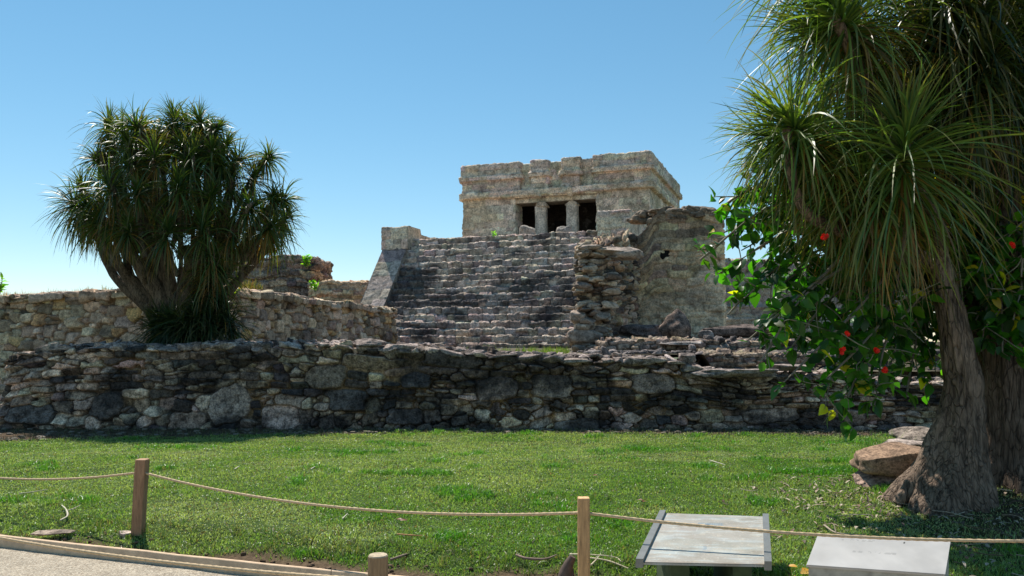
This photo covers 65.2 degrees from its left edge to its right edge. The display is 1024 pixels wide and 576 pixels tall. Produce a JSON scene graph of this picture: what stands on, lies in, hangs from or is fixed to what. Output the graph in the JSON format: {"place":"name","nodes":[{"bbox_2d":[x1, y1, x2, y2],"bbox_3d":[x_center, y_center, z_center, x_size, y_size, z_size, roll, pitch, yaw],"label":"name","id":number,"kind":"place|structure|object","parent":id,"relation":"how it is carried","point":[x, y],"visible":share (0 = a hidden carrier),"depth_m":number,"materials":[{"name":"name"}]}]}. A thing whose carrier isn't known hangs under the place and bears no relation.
{"place":"outdoors","nodes":[
{"label":"outdoors","id":0,"kind":"place"},
{"bbox_2d":[0,547,251,575],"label":"gravel path","id":1,"kind":"structure","parent":0,"point":[17,562],"depth_m":5.66,"materials":[{"name":"beige gravel"}]},
{"bbox_2d":[0,535,331,575],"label":"timber edging","id":2,"kind":"object","parent":1,"relation":"on","point":[193,559],"visible":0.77,"depth_m":5.74,"materials":[{"name":"brown wood"}]},
{"bbox_2d":[331,570,399,575],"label":"timber edging","id":3,"kind":"object","parent":1,"relation":"on","point":[343,573],"visible":0.81,"depth_m":5.27,"materials":[{"name":"brown wood"}]},
{"bbox_2d":[368,552,387,575],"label":"fence post","id":4,"kind":"object","parent":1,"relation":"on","point":[377,563],"visible":1,"depth_m":3.64,"materials":[{"name":"brown wood"}]},
{"bbox_2d":[0,536,336,575],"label":"barrier rope","id":5,"kind":"object","parent":4,"relation":"attached to","point":[164,561],"visible":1,"depth_m":4.21,"materials":[{"name":"beige fabric"}]},
{"bbox_2d":[0,0,939,341],"label":"sky","id":6,"kind":"structure","parent":0,"point":[378,107],"materials":[{"name":"blue"}]},
{"bbox_2d":[0,427,1023,575],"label":"lawn ground","id":7,"kind":"structure","parent":0,"point":[323,562],"depth_m":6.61,"materials":[{"name":"green plant"}]},
{"bbox_2d":[31,529,75,535],"bbox_3d":[-3.621,1.927,6.308,0.324,0.032,0.160,0,-4,0],"label":"stone","id":8,"kind":"object","parent":7,"relation":"on","point":[49,532],"visible":1,"depth_m":6.28,"materials":[{"name":"beige stone"}]},
{"bbox_2d":[60,505,68,520],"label":"twig","id":9,"kind":"object","parent":7,"relation":"on","point":[67,513],"visible":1,"depth_m":6.75,"materials":[{"name":"beige wood"}]},
{"bbox_2d":[118,530,130,537],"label":"stone","id":10,"kind":"object","parent":7,"relation":"on","point":[123,534],"visible":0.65,"depth_m":6.26,"materials":[{"name":"beige stone"}]},
{"bbox_2d":[131,458,149,535],"bbox_3d":[-2.942,1.718,6.320,0.109,0.723,0.088,0,-4,0],"label":"fence post","id":11,"kind":"object","parent":7,"relation":"on","point":[140,493],"visible":0.88,"depth_m":6.29,"materials":[{"name":"brown wood"}]},
{"bbox_2d":[54,532,518,575],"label":"soil clods","id":12,"kind":"object","parent":7,"relation":"on","point":[303,559],"visible":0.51,"depth_m":5.65,"materials":[{"name":"brown soil"}]},
{"bbox_2d":[390,553,408,560],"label":"twig","id":13,"kind":"object","parent":7,"relation":"on","point":[399,556],"visible":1,"depth_m":5.55,"materials":[{"name":"wood"}]},
{"bbox_2d":[397,533,421,535],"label":"twig","id":14,"kind":"object","parent":7,"relation":"on","point":[408,534],"visible":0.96,"depth_m":5.95,"materials":[{"name":"brown wood"}]},
{"bbox_2d":[37,509,801,575],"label":"grass fringe","id":15,"kind":"object","parent":7,"relation":"on","point":[324,545],"depth_m":5.78,"materials":[{"name":"green plant"}]},
{"bbox_2d":[0,425,894,441],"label":"withered grass","id":16,"kind":"structure","parent":7,"relation":"on","point":[339,430],"depth_m":14.06,"materials":[{"name":"green plant"}]},
{"bbox_2d":[515,554,556,559],"bbox_3d":[0.155,1.825,5.423,0.286,0.031,0.088,-1,-4,12],"label":"twig","id":17,"kind":"object","parent":7,"relation":"on","point":[525,558],"visible":1,"depth_m":5.40,"materials":[{"name":"brown wood"}]},
{"bbox_2d":[558,555,575,575],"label":"root stub","id":18,"kind":"object","parent":7,"relation":"on","point":[566,569],"visible":1,"depth_m":4.82,"materials":[{"name":"wood"}]},
{"bbox_2d":[577,496,589,575],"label":"fence post","id":19,"kind":"object","parent":7,"relation":"in","point":[583,518],"visible":1,"depth_m":4.75,"materials":[{"name":"brown wood"}]},
{"bbox_2d":[0,472,1023,542],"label":"barrier rope","id":20,"kind":"object","parent":19,"relation":"attached to","point":[644,520],"visible":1,"depth_m":4.82,"materials":[{"name":"beige fabric"}]},
{"bbox_2d":[569,553,620,561],"bbox_3d":[0.560,1.795,5.351,0.359,0.025,0.042,-2,-4,23],"label":"twig","id":21,"kind":"object","parent":7,"relation":"on","point":[595,555],"visible":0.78,"depth_m":5.35,"materials":[{"name":"beige wood"}]},
{"bbox_2d":[590,557,627,567],"bbox_3d":[0.635,1.801,5.252,0.279,0.039,0.023,-2,-4,29],"label":"twig","id":22,"kind":"object","parent":7,"relation":"on","point":[607,561],"visible":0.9,"depth_m":5.26,"materials":[{"name":"beige wood"}]},
{"bbox_2d":[636,510,771,575],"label":"information sign","id":23,"kind":"object","parent":7,"relation":"on","point":[672,550],"visible":0.94,"depth_m":4.75,"materials":[{"name":"grey metal"}]},
{"bbox_2d":[787,564,808,570],"bbox_3d":[1.814,1.770,5.061,0.152,0.036,0.042,0,-4,6],"label":"dead leaf","id":24,"kind":"object","parent":7,"relation":"on","point":[794,565],"visible":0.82,"depth_m":5.07,"materials":[{"name":"yellow plant"}]},
{"bbox_2d":[787,570,808,575],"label":"dead leaf","id":25,"kind":"object","parent":7,"relation":"on","point":[803,571],"visible":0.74,"depth_m":4.99,"materials":[{"name":"yellow plant"}]},
{"bbox_2d":[605,457,1023,575],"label":"leaf litter","id":26,"kind":"object","parent":7,"relation":"on","point":[1013,515],"visible":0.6,"depth_m":6.43,"materials":[{"name":"brown plant"}]},
{"bbox_2d":[823,524,861,534],"bbox_3d":[2.441,1.823,6.011,0.148,0.018,0.371,2,-4,-27],"label":"twig","id":27,"kind":"object","parent":7,"relation":"on","point":[827,527],"visible":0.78,"depth_m":5.92,"materials":[{"name":"beige wood"}]},
{"bbox_2d":[693,115,1023,441],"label":"flowering shrub","id":28,"kind":"object","parent":7,"relation":"on","point":[859,343],"visible":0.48,"depth_m":6.97,"materials":[{"name":"green plant"}]},
{"bbox_2d":[702,0,1023,516],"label":"yucca tree","id":29,"kind":"object","parent":7,"relation":"on","point":[942,81],"visible":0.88,"depth_m":6.64,"materials":[{"name":"green plant"}]},
{"bbox_2d":[844,431,902,463],"bbox_3d":[4.461,1.829,9.311,1.904,0.479,1.073,3,-5,-41],"label":"grass clump","id":30,"kind":"object","parent":7,"relation":"on","point":[868,444],"visible":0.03,"depth_m":9.19,"materials":[{"name":"green plant"}]},
{"bbox_2d":[852,470,895,487],"bbox_3d":[3.640,1.811,7.640,0.708,0.243,0.572,0,-4,0],"label":"rock","id":31,"kind":"object","parent":7,"relation":"on","point":[869,479],"visible":0.21,"depth_m":7.55,"materials":[{"name":"stone"}]},
{"bbox_2d":[806,536,949,575],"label":"information sign","id":32,"kind":"object","parent":7,"relation":"on","point":[833,556],"visible":0.97,"depth_m":4.58,"materials":[{"name":"concrete"}]},
{"bbox_2d":[849,442,920,477],"bbox_3d":[3.677,1.649,7.646,0.758,0.339,0.622,-1,-4,11],"label":"boulder","id":33,"kind":"object","parent":7,"relation":"on","point":[893,459],"visible":0.66,"depth_m":7.43,"materials":[{"name":"brown stone"}]},
{"bbox_2d":[881,438,922,446],"bbox_3d":[4.239,1.693,8.589,0.418,0.126,0.445,0,-4,0],"label":"rock","id":34,"kind":"object","parent":7,"relation":"on","point":[912,442],"visible":0.39,"depth_m":8.48,"materials":[{"name":"grey stone"}]},
{"bbox_2d":[888,426,928,440],"bbox_3d":[4.611,1.672,9.108,0.523,0.195,0.475,0,-4,0],"label":"rock","id":35,"kind":"object","parent":7,"relation":"on","point":[917,433],"visible":0.53,"depth_m":9.06,"materials":[{"name":"grey stone"}]},
{"bbox_2d":[496,341,939,371],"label":"terrace ground","id":36,"kind":"structure","parent":0,"point":[702,359],"depth_m":16.09,"materials":[{"name":"grey stone"}]},
{"bbox_2d":[31,93,308,345],"bbox_3d":[-7.170,-1.060,17.194,5.783,6.366,4.129,0,-4,0],"label":"yucca tree","id":37,"kind":"object","parent":36,"relation":"on","point":[149,216],"visible":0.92,"depth_m":16.43,"materials":[{"name":"green plant"}]},
{"bbox_2d":[307,279,369,303],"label":"ruined building","id":38,"kind":"structure","parent":36,"relation":"on","point":[334,290],"depth_m":32.62,"materials":[{"name":"stone"}]},
{"bbox_2d":[360,150,682,348],"bbox_3d":[1.571,-1.459,36.900,11.592,8.717,18.026,-1,-4,21],"label":"temple pyramid","id":39,"kind":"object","parent":36,"relation":"on","point":[478,283],"visible":0.67,"depth_m":31.78,"materials":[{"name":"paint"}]},
{"bbox_2d":[519,225,535,234],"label":"altar stone","id":40,"kind":"object","parent":39,"relation":"on","point":[525,229],"visible":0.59,"depth_m":32.65,"materials":[{"name":"stone"}]},
{"bbox_2d":[556,226,571,231],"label":"stone","id":41,"kind":"object","parent":39,"relation":"on","point":[564,229],"visible":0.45,"depth_m":32.98,"materials":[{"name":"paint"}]},
{"bbox_2d":[482,345,570,353],"bbox_3d":[0.371,1.530,19.797,2.530,0.323,4.773,-1,-4,9],"label":"grass patch","id":42,"kind":"object","parent":36,"relation":"on","point":[556,350],"visible":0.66,"depth_m":18.80,"materials":[{"name":"green plant"}]},
{"bbox_2d":[567,205,726,352],"bbox_3d":[3.188,-0.257,22.502,6.050,4.498,3.652,4,-5,-43],"label":"ruined shrine","id":43,"kind":"object","parent":36,"relation":"on","point":[655,272],"visible":0.91,"depth_m":22.98,"materials":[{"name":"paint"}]},
{"bbox_2d":[658,309,691,337],"bbox_3d":[4.122,0.970,20.141,0.864,0.910,0.591,0,-4,0],"label":"rock","id":44,"kind":"object","parent":36,"relation":"on","point":[675,323],"visible":0.79,"depth_m":20.02,"materials":[{"name":"grey stone"}]},
{"bbox_2d":[698,330,714,338],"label":"rock","id":45,"kind":"object","parent":36,"relation":"on","point":[702,333],"visible":0.45,"depth_m":19.84,"materials":[{"name":"grey stone"}]},
{"bbox_2d":[593,335,884,357],"bbox_3d":[5.793,1.385,18.519,7.755,0.583,1.209,0,-4,0],"label":"stone ledge","id":46,"kind":"object","parent":36,"relation":"on","point":[618,343],"visible":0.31,"depth_m":18.11,"materials":[{"name":"grey stone"}]},
{"bbox_2d":[570,335,941,372],"bbox_3d":[5.588,1.524,19.116,8.082,0.880,6.770,0,-4,0],"label":"rubble heap","id":47,"kind":"object","parent":36,"relation":"on","point":[657,352],"visible":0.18,"depth_m":16.58,"materials":[{"name":"grey stone"}]},
{"bbox_2d":[619,324,662,336],"bbox_3d":[3.470,1.126,20.972,1.347,0.353,0.614,0,-4,0],"label":"rock","id":48,"kind":"object","parent":47,"relation":"on","point":[638,330],"visible":0.77,"depth_m":20.73,"materials":[{"name":"grey stone"}]},
{"bbox_2d":[659,341,701,345],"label":"slab","id":49,"kind":"structure","parent":47,"relation":"on","point":[675,343],"depth_m":17.80,"materials":[{"name":"grey stone"}]},
{"bbox_2d":[698,324,771,337],"bbox_3d":[5.909,1.102,20.543,2.407,0.362,0.771,0,-4,0],"label":"rock","id":50,"kind":"object","parent":47,"relation":"on","point":[744,330],"visible":0.51,"depth_m":20.21,"materials":[{"name":"grey stone"}]},
{"bbox_2d":[695,347,940,377],"bbox_3d":[7.653,1.632,16.518,8.142,0.821,1.168,0,-4,0],"label":"stone ledge","id":51,"kind":"object","parent":36,"relation":"on","point":[724,358],"visible":0.24,"depth_m":16.09,"materials":[{"name":"grey stone"}]},
{"bbox_2d":[725,258,919,339],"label":"ruined building","id":52,"kind":"structure","parent":36,"relation":"on","point":[743,315],"depth_m":27.66,"materials":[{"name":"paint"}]},
{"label":"upper terrace ground","id":53,"kind":"structure","parent":0,"visible":0},
{"bbox_2d":[0,272,8,291],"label":"plant","id":54,"kind":"object","parent":53,"relation":"on","point":[2,286],"visible":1,"depth_m":19.09,"materials":[{"name":"green plant"}]},
{"bbox_2d":[0,279,265,294],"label":"dry weeds","id":55,"kind":"object","parent":53,"relation":"on","point":[252,285],"visible":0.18,"depth_m":18.49,"materials":[{"name":"brown plant"}]},
{"bbox_2d":[225,254,333,296],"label":"ruined building","id":56,"kind":"structure","parent":53,"relation":"on","point":[283,280],"depth_m":34.04,"materials":[{"name":"stone"}]},
{"bbox_2d":[301,254,311,268],"bbox_3d":[-8.659,-1.104,33.549,0.596,0.642,0.429,-2,-4,28],"label":"plant","id":57,"kind":"object","parent":56,"relation":"on","point":[306,261],"visible":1,"depth_m":33.50,"materials":[{"name":"green plant"}]},
{"bbox_2d":[307,280,319,291],"bbox_3d":[-7.875,-0.085,32.076,0.568,0.508,0.413,-1,-4,14],"label":"plant","id":58,"kind":"object","parent":53,"relation":"on","point":[314,286],"visible":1,"depth_m":32.03,"materials":[{"name":"green plant"}]},
{"label":"ground","id":59,"kind":"structure","parent":0,"visible":0},
{"bbox_2d":[0,285,397,403],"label":"terrace wall","id":60,"kind":"structure","parent":59,"relation":"on","point":[30,321],"depth_m":19.20,"materials":[{"name":"stone"}]},
{"bbox_2d":[0,338,942,429],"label":"retaining wall","id":61,"kind":"structure","parent":59,"relation":"on","point":[240,384],"depth_m":14.95,"materials":[{"name":"stone"}]},
{"bbox_2d":[691,368,778,377],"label":"slab","id":62,"kind":"structure","parent":61,"relation":"on","point":[721,373],"depth_m":14.70,"materials":[{"name":"grey stone"}]}
]}

